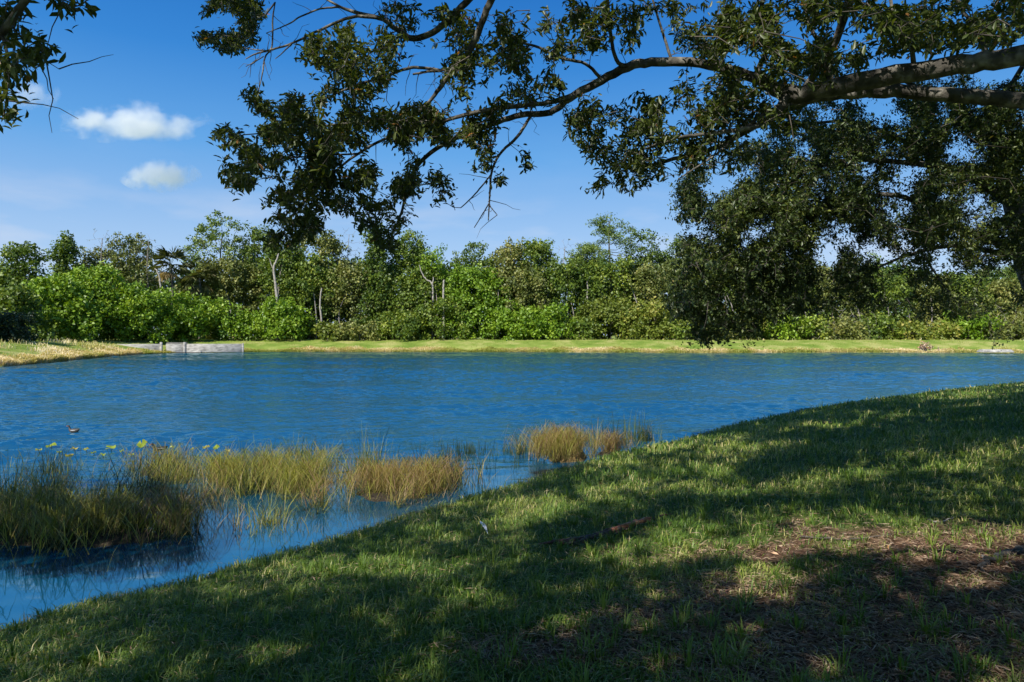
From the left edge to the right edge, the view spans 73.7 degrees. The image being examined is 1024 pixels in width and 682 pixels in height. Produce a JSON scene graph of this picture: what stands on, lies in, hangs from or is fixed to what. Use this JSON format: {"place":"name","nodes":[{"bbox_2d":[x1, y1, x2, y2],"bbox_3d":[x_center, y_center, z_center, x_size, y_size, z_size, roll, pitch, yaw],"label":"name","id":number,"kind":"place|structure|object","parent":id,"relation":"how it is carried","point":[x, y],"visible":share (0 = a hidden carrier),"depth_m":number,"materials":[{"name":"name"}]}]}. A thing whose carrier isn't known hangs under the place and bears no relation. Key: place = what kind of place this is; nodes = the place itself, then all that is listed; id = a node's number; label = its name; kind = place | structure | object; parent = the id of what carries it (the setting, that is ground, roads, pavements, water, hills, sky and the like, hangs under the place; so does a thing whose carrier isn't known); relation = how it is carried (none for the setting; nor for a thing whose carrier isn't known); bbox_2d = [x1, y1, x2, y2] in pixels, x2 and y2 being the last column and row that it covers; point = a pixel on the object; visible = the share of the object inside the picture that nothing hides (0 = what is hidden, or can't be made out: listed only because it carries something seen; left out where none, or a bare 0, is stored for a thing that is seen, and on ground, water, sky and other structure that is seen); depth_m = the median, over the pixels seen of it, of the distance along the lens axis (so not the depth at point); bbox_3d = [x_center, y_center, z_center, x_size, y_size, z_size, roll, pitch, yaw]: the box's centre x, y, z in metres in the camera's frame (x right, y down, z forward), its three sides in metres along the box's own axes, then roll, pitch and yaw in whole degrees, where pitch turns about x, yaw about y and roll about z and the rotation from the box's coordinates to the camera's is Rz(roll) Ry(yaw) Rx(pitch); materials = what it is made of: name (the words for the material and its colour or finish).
{"place":"outdoors","nodes":[
{"label":"outdoors","id":0,"kind":"place"},
{"bbox_2d":[0,352,1023,629],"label":"water","id":1,"kind":"structure","parent":0,"point":[232,400],"depth_m":25.26,"materials":[{"name":"liquid"}]},
{"bbox_2d":[3,441,124,482],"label":"reed clump","id":2,"kind":"object","parent":1,"relation":"on","point":[56,463],"visible":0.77,"depth_m":13.49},
{"bbox_2d":[0,442,149,544],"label":"reed clump","id":3,"kind":"object","parent":1,"relation":"in","point":[14,482],"visible":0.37,"depth_m":10.60,"materials":[{"name":"plant"}]},
{"bbox_2d":[31,474,253,556],"bbox_3d":[-4.993,2.395,9.315,2.692,0.693,2.917,0,1,-32],"label":"reed clump","id":4,"kind":"object","parent":1,"relation":"in","point":[177,505],"visible":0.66,"depth_m":9.44,"materials":[{"name":"plant"}]},
{"bbox_2d":[0,467,295,577],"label":"reed clump","id":5,"kind":"object","parent":1,"relation":"in","point":[66,523],"visible":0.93,"depth_m":9.00,"materials":[{"name":"plant"}]},
{"bbox_2d":[71,437,240,490],"bbox_3d":[-6.785,2.332,13.381,3.386,0.751,4.122,0,1,-31],"label":"reed clump","id":6,"kind":"object","parent":1,"relation":"in","point":[175,460],"visible":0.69,"depth_m":13.17,"materials":[{"name":"plant"}]},
{"bbox_2d":[99,463,222,495],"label":"reed clump","id":7,"kind":"object","parent":1,"relation":"on","point":[154,480],"visible":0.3,"depth_m":11.71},
{"bbox_2d":[29,446,297,511],"bbox_3d":[-5.442,2.150,10.474,3.758,0.983,2.782,0,1,32],"label":"reed clump","id":8,"kind":"object","parent":1,"relation":"in","point":[136,479],"visible":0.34,"depth_m":10.93,"materials":[{"name":"plant"}]},
{"bbox_2d":[213,448,272,495],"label":"reed clump","id":9,"kind":"object","parent":1,"relation":"in","point":[243,482],"visible":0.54,"depth_m":11.83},
{"bbox_2d":[218,493,322,542],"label":"reed clump","id":10,"kind":"object","parent":1,"relation":"on","point":[268,521],"visible":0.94,"depth_m":9.70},
{"bbox_2d":[134,441,412,512],"bbox_3d":[-4.519,2.365,12.685,5.638,0.696,4.272,0,1,27],"label":"reed clump","id":11,"kind":"object","parent":1,"relation":"in","point":[281,471],"visible":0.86,"depth_m":12.24,"materials":[{"name":"plant"}]},
{"bbox_2d":[159,458,411,502],"bbox_3d":[-3.789,2.366,11.606,4.536,0.531,1.693,0,0,-4],"label":"reed clump","id":12,"kind":"object","parent":1,"relation":"in","point":[219,486],"visible":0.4,"depth_m":11.47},
{"bbox_2d":[214,431,408,458],"bbox_3d":[-4.416,2.303,15.516,4.614,0.593,1.530,0,0,6],"label":"reed clump","id":13,"kind":"object","parent":1,"relation":"on","point":[296,448],"visible":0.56,"depth_m":15.46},
{"bbox_2d":[249,492,376,518],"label":"reed clump","id":14,"kind":"object","parent":1,"relation":"on","point":[316,510],"visible":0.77,"depth_m":10.36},
{"bbox_2d":[333,421,392,483],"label":"reed clump","id":15,"kind":"object","parent":1,"relation":"on","point":[364,457],"visible":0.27,"depth_m":13.10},
{"bbox_2d":[275,449,506,511],"bbox_3d":[-1.840,2.370,12.086,3.779,0.697,4.244,0,0,0],"label":"reed clump","id":16,"kind":"object","parent":1,"relation":"in","point":[423,481],"visible":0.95,"depth_m":11.54,"materials":[{"name":"plant"}]},
{"bbox_2d":[347,436,576,497],"bbox_3d":[-0.999,2.273,13.936,4.597,0.678,5.770,0,0,0],"label":"reed clump","id":17,"kind":"object","parent":1,"relation":"in","point":[456,460],"visible":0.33,"depth_m":13.32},
{"bbox_2d":[426,432,498,458],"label":"reed clump","id":18,"kind":"object","parent":1,"relation":"on","point":[467,450],"visible":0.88,"depth_m":15.53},
{"bbox_2d":[481,426,543,460],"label":"reed clump","id":19,"kind":"object","parent":1,"relation":"on","point":[513,449],"visible":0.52,"depth_m":15.56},
{"bbox_2d":[562,409,708,442],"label":"reed clump","id":20,"kind":"object","parent":1,"relation":"on","point":[638,435],"visible":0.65,"depth_m":17.57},
{"bbox_2d":[0,335,1023,681],"bbox_3d":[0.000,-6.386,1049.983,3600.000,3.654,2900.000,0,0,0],"label":"ground","id":21,"kind":"structure","parent":0,"point":[636,343],"depth_m":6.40,"materials":[{"name":"plant"}]},
{"bbox_2d":[0,266,24,311],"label":"vine covered tree","id":22,"kind":"object","parent":21,"relation":"on","point":[5,278],"visible":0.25,"depth_m":108.46,"materials":[{"name":"green plant"}]},
{"bbox_2d":[0,310,40,341],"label":"hedge","id":23,"kind":"object","parent":21,"relation":"on","point":[8,331],"visible":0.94,"depth_m":83.50,"materials":[{"name":"green plant"}]},
{"bbox_2d":[0,240,51,331],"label":"vine covered tree","id":24,"kind":"object","parent":21,"relation":"on","point":[14,254],"visible":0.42,"depth_m":110.91,"materials":[{"name":"green plant"}]},
{"bbox_2d":[0,279,58,340],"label":"bush","id":25,"kind":"object","parent":21,"relation":"on","point":[22,301],"visible":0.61,"depth_m":91.37,"materials":[{"name":"green plant"}]},
{"bbox_2d":[10,272,111,341],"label":"bush","id":26,"kind":"object","parent":21,"relation":"on","point":[56,291],"visible":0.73,"depth_m":98.81,"materials":[{"name":"green plant"}]},
{"bbox_2d":[44,230,84,339],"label":"broadleaf tree","id":27,"kind":"object","parent":21,"relation":"on","point":[63,257],"visible":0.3,"depth_m":121.04,"materials":[{"name":"green plant"}]},
{"bbox_2d":[77,246,116,291],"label":"broadleaf tree","id":28,"kind":"object","parent":21,"relation":"on","point":[89,257],"visible":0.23,"depth_m":126.65,"materials":[{"name":"green plant"}]},
{"bbox_2d":[50,259,147,340],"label":"bush","id":29,"kind":"object","parent":21,"relation":"on","point":[99,278],"visible":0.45,"depth_m":106.41,"materials":[{"name":"green plant"}]},
{"bbox_2d":[91,280,175,343],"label":"bush","id":30,"kind":"object","parent":21,"relation":"on","point":[148,300],"visible":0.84,"depth_m":106.64,"materials":[{"name":"green plant"}]},
{"bbox_2d":[98,232,168,302],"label":"broadleaf tree","id":31,"kind":"object","parent":21,"relation":"on","point":[131,264],"visible":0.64,"depth_m":126.68,"materials":[{"name":"green plant"}]},
{"bbox_2d":[132,235,162,334],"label":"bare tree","id":32,"kind":"object","parent":21,"relation":"on","point":[147,263],"visible":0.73,"depth_m":125.83,"materials":[{"name":"brown plant"}]},
{"bbox_2d":[133,286,208,341],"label":"bush","id":33,"kind":"object","parent":21,"relation":"on","point":[183,321],"visible":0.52,"depth_m":112.39,"materials":[{"name":"green plant"}]},
{"bbox_2d":[150,245,193,335],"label":"palm tree","id":34,"kind":"object","parent":21,"relation":"on","point":[162,254],"visible":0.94,"depth_m":121.25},
{"bbox_2d":[117,342,243,351],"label":"concrete headwall","id":35,"kind":"object","parent":21,"relation":"on","point":[180,347],"visible":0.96,"depth_m":103.86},
{"bbox_2d":[177,259,219,338],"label":"palm tree","id":36,"kind":"object","parent":21,"relation":"on","point":[186,282],"visible":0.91,"depth_m":123.10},
{"bbox_2d":[162,292,246,339],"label":"bush","id":37,"kind":"object","parent":21,"relation":"on","point":[217,307],"visible":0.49,"depth_m":116.33,"materials":[{"name":"green plant"}]},
{"bbox_2d":[175,255,264,339],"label":"vine covered tree","id":38,"kind":"object","parent":21,"relation":"on","point":[242,282],"visible":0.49,"depth_m":126.81,"materials":[{"name":"green plant"}]},
{"bbox_2d":[179,209,261,312],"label":"broadleaf tree","id":39,"kind":"object","parent":21,"relation":"on","point":[201,229],"visible":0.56,"depth_m":130.50,"materials":[{"name":"plant"}]},
{"bbox_2d":[210,305,268,339],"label":"bush","id":40,"kind":"object","parent":21,"relation":"on","point":[237,324],"visible":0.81,"depth_m":117.58,"materials":[{"name":"green plant"}]},
{"bbox_2d":[233,220,283,313],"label":"broadleaf tree","id":41,"kind":"object","parent":21,"relation":"on","point":[256,234],"visible":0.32,"depth_m":132.46,"materials":[{"name":"green plant"}]},
{"bbox_2d":[269,253,278,339],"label":"dead tree","id":42,"kind":"object","parent":21,"relation":"on","point":[275,283],"visible":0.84,"depth_m":121.84,"materials":[{"name":"grey wood"}]},
{"bbox_2d":[240,295,315,341],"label":"bush","id":43,"kind":"object","parent":21,"relation":"on","point":[276,317],"visible":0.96,"depth_m":118.00,"materials":[{"name":"green plant"}]},
{"bbox_2d":[253,241,312,339],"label":"vine covered tree","id":44,"kind":"object","parent":21,"relation":"on","point":[268,288],"visible":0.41,"depth_m":124.47,"materials":[{"name":"green plant"}]},
{"bbox_2d":[276,246,349,338],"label":"vine covered tree","id":45,"kind":"object","parent":21,"relation":"on","point":[318,273],"visible":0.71,"depth_m":123.79,"materials":[{"name":"green plant"}]},
{"bbox_2d":[281,229,359,338],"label":"vine covered tree","id":46,"kind":"object","parent":21,"relation":"on","point":[330,245],"visible":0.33,"depth_m":128.16,"materials":[{"name":"green plant"}]},
{"bbox_2d":[310,319,351,341],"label":"bush","id":47,"kind":"object","parent":21,"relation":"on","point":[325,329],"visible":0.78,"depth_m":118.57,"materials":[{"name":"green plant"}]},
{"bbox_2d":[314,260,395,339],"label":"vine covered tree","id":48,"kind":"object","parent":21,"relation":"on","point":[345,272],"visible":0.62,"depth_m":124.26,"materials":[{"name":"green plant"}]},
{"bbox_2d":[335,318,381,340],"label":"bush","id":49,"kind":"object","parent":21,"relation":"on","point":[366,330],"visible":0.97,"depth_m":118.15,"materials":[{"name":"green plant"}]},
{"bbox_2d":[351,223,396,338],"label":"broadleaf tree","id":50,"kind":"object","parent":21,"relation":"on","point":[375,261],"visible":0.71,"depth_m":123.93,"materials":[{"name":"green plant"}]},
{"bbox_2d":[371,310,430,340],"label":"bush","id":51,"kind":"object","parent":21,"relation":"on","point":[387,321],"visible":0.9,"depth_m":118.90,"materials":[{"name":"green plant"}]},
{"bbox_2d":[380,228,432,338],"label":"vine covered tree","id":52,"kind":"object","parent":21,"relation":"on","point":[406,259],"visible":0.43,"depth_m":127.39,"materials":[{"name":"green plant"}]},
{"bbox_2d":[377,261,448,339],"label":"vine covered tree","id":53,"kind":"object","parent":21,"relation":"on","point":[422,285],"visible":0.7,"depth_m":123.96,"materials":[{"name":"green plant"}]},
{"bbox_2d":[419,265,433,339],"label":"dead tree","id":54,"kind":"object","parent":21,"relation":"on","point":[432,335],"visible":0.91,"depth_m":123.39,"materials":[{"name":"grey wood"}]},
{"bbox_2d":[414,243,448,336],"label":"vine covered tree","id":55,"kind":"object","parent":21,"relation":"on","point":[439,266],"visible":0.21,"depth_m":126.00,"materials":[{"name":"green plant"}]},
{"bbox_2d":[407,295,471,340],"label":"bush","id":56,"kind":"object","parent":21,"relation":"on","point":[427,313],"visible":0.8,"depth_m":120.15,"materials":[{"name":"green plant"}]},
{"bbox_2d":[444,240,504,337],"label":"broadleaf tree","id":57,"kind":"object","parent":21,"relation":"on","point":[484,262],"visible":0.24,"depth_m":129.02,"materials":[{"name":"green plant"}]},
{"bbox_2d":[434,262,519,339],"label":"tree","id":58,"kind":"object","parent":21,"relation":"on","point":[467,279],"visible":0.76,"depth_m":122.17,"materials":[{"name":"green plant"}]},
{"bbox_2d":[478,303,535,340],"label":"bush","id":59,"kind":"object","parent":21,"relation":"on","point":[519,329],"visible":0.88,"depth_m":118.78,"materials":[{"name":"green plant"}]},
{"bbox_2d":[483,236,533,335],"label":"vine covered tree","id":60,"kind":"object","parent":21,"relation":"on","point":[508,255],"visible":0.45,"depth_m":126.16,"materials":[{"name":"green plant"}]},
{"bbox_2d":[0,0,1023,255],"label":"oak tree","id":61,"kind":"object","parent":21,"relation":"on","point":[904,28],"visible":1,"depth_m":4.37,"materials":[{"name":"green plant"}]},
{"bbox_2d":[0,336,1023,365],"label":"shore grass","id":62,"kind":"structure","parent":21,"relation":"on","point":[52,353],"depth_m":105.40,"materials":[{"name":"plant"}]},
{"bbox_2d":[0,339,1023,354],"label":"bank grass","id":63,"kind":"structure","parent":21,"relation":"on","point":[492,341],"depth_m":113.21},
{"bbox_2d":[3,254,1022,338],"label":"distant wood","id":64,"kind":"object","parent":21,"relation":"on","point":[168,283],"visible":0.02,"depth_m":141.69,"materials":[{"name":"green plant"}]},
{"bbox_2d":[3,391,1023,681],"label":"leaf litter","id":65,"kind":"object","parent":21,"relation":"on","point":[921,653],"visible":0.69,"depth_m":4.32,"materials":[{"name":"plant"}]},
{"bbox_2d":[477,261,552,339],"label":"vine covered tree","id":66,"kind":"object","parent":21,"relation":"on","point":[524,288],"visible":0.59,"depth_m":122.90,"materials":[{"name":"green plant"}]},
{"bbox_2d":[510,237,563,339],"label":"vine covered tree","id":67,"kind":"object","parent":21,"relation":"on","point":[537,252],"visible":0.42,"depth_m":126.60,"materials":[{"name":"green plant"}]},
{"bbox_2d":[516,302,579,339],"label":"bush","id":68,"kind":"object","parent":21,"relation":"on","point":[545,321],"visible":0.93,"depth_m":118.77,"materials":[{"name":"green plant"}]},
{"bbox_2d":[503,420,610,465],"bbox_3d":[1.135,2.213,14.776,2.480,0.965,2.476,0,1,42],"label":"straw mound","id":69,"kind":"object","parent":21,"relation":"on","point":[562,440],"visible":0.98,"depth_m":14.52,"materials":[{"name":"plant"}]},
{"bbox_2d":[528,254,604,339],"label":"vine covered tree","id":70,"kind":"object","parent":21,"relation":"on","point":[559,285],"visible":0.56,"depth_m":123.96,"materials":[{"name":"green plant"}]},
{"bbox_2d":[552,315,603,339],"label":"bush","id":71,"kind":"object","parent":21,"relation":"on","point":[581,323],"visible":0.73,"depth_m":119.60,"materials":[{"name":"green plant"}]},
{"bbox_2d":[563,241,608,302],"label":"pine tree","id":72,"kind":"object","parent":21,"relation":"on","point":[586,250],"visible":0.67,"depth_m":125.80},
{"bbox_2d":[538,513,671,544],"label":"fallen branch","id":73,"kind":"object","parent":21,"relation":"on","point":[625,526],"visible":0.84,"depth_m":7.06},
{"bbox_2d":[568,254,643,339],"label":"vine covered tree","id":74,"kind":"object","parent":21,"relation":"on","point":[612,271],"visible":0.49,"depth_m":124.33,"materials":[{"name":"green plant"}]},
{"bbox_2d":[569,293,652,339],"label":"bush","id":75,"kind":"object","parent":21,"relation":"on","point":[608,311],"visible":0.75,"depth_m":120.12,"materials":[{"name":"green plant"}]},
{"bbox_2d":[585,212,645,337],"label":"pine tree","id":76,"kind":"object","parent":21,"relation":"on","point":[606,231],"visible":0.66,"depth_m":126.78,"materials":[{"name":"plant"}]},
{"bbox_2d":[579,426,653,460],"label":"straw tuft","id":77,"kind":"object","parent":21,"relation":"on","point":[609,447],"visible":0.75,"depth_m":15.50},
{"bbox_2d":[618,228,671,337],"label":"broadleaf tree","id":78,"kind":"object","parent":21,"relation":"on","point":[657,255],"visible":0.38,"depth_m":128.63,"materials":[{"name":"green plant"}]},
{"bbox_2d":[616,296,681,339],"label":"bush","id":79,"kind":"object","parent":21,"relation":"on","point":[653,310],"visible":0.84,"depth_m":118.82,"materials":[{"name":"green plant"}]},
{"bbox_2d":[619,258,696,339],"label":"vine covered tree","id":80,"kind":"object","parent":21,"relation":"on","point":[649,281],"visible":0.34,"depth_m":123.99,"materials":[{"name":"green plant"}]},
{"bbox_2d":[656,234,684,316],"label":"broadleaf tree","id":81,"kind":"object","parent":21,"relation":"on","point":[675,240],"visible":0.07,"depth_m":128.23,"materials":[{"name":"green plant"}]},
{"bbox_2d":[654,316,694,339],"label":"bush","id":82,"kind":"object","parent":21,"relation":"on","point":[679,333],"visible":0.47,"depth_m":118.04,"materials":[{"name":"green plant"}]},
{"bbox_2d":[678,273,738,339],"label":"vine covered tree","id":83,"kind":"object","parent":21,"relation":"on","point":[725,299],"visible":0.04,"depth_m":124.64,"materials":[{"name":"green plant"}]},
{"bbox_2d":[719,274,780,339],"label":"vine covered tree","id":84,"kind":"object","parent":21,"relation":"on","point":[731,300],"visible":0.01,"depth_m":125.39,"materials":[{"name":"green plant"}]},
{"bbox_2d":[759,309,817,339],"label":"bush","id":85,"kind":"object","parent":21,"relation":"on","point":[784,332],"visible":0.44,"depth_m":118.52,"materials":[{"name":"green plant"}]},
{"bbox_2d":[770,281,823,339],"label":"vine covered tree","id":86,"kind":"object","parent":21,"relation":"on","point":[809,337],"visible":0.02,"depth_m":125.34,"materials":[{"name":"green plant"}]},
{"bbox_2d":[789,314,836,339],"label":"bush","id":87,"kind":"object","parent":21,"relation":"on","point":[819,322],"visible":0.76,"depth_m":118.78,"materials":[{"name":"green plant"}]},
{"bbox_2d":[652,58,1023,351],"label":"oak tree","id":88,"kind":"object","parent":21,"relation":"on","point":[995,175],"visible":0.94,"depth_m":8.16,"materials":[{"name":"green plant"}]},
{"bbox_2d":[804,260,872,338],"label":"vine covered tree","id":89,"kind":"object","parent":21,"relation":"on","point":[845,313],"visible":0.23,"depth_m":125.05,"materials":[{"name":"green plant"}]},
{"bbox_2d":[815,314,870,339],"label":"bush","id":90,"kind":"object","parent":21,"relation":"on","point":[844,325],"visible":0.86,"depth_m":117.96,"materials":[{"name":"green plant"}]},
{"bbox_2d":[800,531,907,539],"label":"fallen twig","id":91,"kind":"object","parent":21,"relation":"on","point":[846,539],"visible":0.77,"depth_m":6.03,"materials":[{"name":"wood"}]},
{"bbox_2d":[840,252,888,315],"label":"broadleaf tree","id":92,"kind":"object","parent":21,"relation":"on","point":[875,255],"visible":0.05,"depth_m":128.61,"materials":[{"name":"plant"}]},
{"bbox_2d":[842,311,908,339],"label":"bush","id":93,"kind":"object","parent":21,"relation":"on","point":[883,322],"visible":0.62,"depth_m":119.60,"materials":[{"name":"green plant"}]},
{"bbox_2d":[855,266,921,339],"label":"vine covered tree","id":94,"kind":"object","parent":21,"relation":"on","point":[895,289],"visible":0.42,"depth_m":125.11,"materials":[{"name":"green plant"}]},
{"bbox_2d":[881,317,935,339],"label":"bush","id":95,"kind":"object","parent":21,"relation":"on","point":[916,327],"visible":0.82,"depth_m":118.98,"materials":[{"name":"green plant"}]},
{"bbox_2d":[896,272,964,338],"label":"vine covered tree","id":96,"kind":"object","parent":21,"relation":"on","point":[932,289],"visible":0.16,"depth_m":125.06,"materials":[{"name":"green plant"}]},
{"bbox_2d":[912,317,969,339],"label":"bush","id":97,"kind":"object","parent":21,"relation":"on","point":[949,331],"visible":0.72,"depth_m":118.17,"materials":[{"name":"green plant"}]},
{"bbox_2d":[939,270,1000,338],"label":"vine covered tree","id":98,"kind":"object","parent":21,"relation":"on","point":[962,283],"visible":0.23,"depth_m":125.59,"materials":[{"name":"green plant"}]},
{"bbox_2d":[936,308,1007,339],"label":"bush","id":99,"kind":"object","parent":21,"relation":"on","point":[979,323],"visible":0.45,"depth_m":118.38,"materials":[{"name":"green plant"}]},
{"bbox_2d":[963,312,1023,339],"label":"bush","id":100,"kind":"object","parent":21,"relation":"on","point":[1014,325],"visible":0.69,"depth_m":118.96,"materials":[{"name":"green plant"}]},
{"bbox_2d":[977,349,1013,351],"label":"concrete slab","id":101,"kind":"structure","parent":21,"relation":"on","point":[994,350],"depth_m":99.12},
{"bbox_2d":[970,277,1023,339],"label":"vine covered tree","id":102,"kind":"object","parent":21,"relation":"on","point":[997,288],"visible":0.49,"depth_m":124.11,"materials":[{"name":"green plant"}]},
{"bbox_2d":[977,545,1023,571],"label":"tree root","id":103,"kind":"object","parent":21,"relation":"on","point":[985,563],"visible":0.81,"depth_m":5.21,"materials":[{"name":"grey plant"}]},
{"bbox_2d":[992,263,1020,307],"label":"tree","id":104,"kind":"object","parent":21,"relation":"on","point":[1006,271],"visible":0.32,"depth_m":127.68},
{"bbox_2d":[0,0,1023,334],"label":"sky","id":105,"kind":"structure","parent":0,"point":[136,157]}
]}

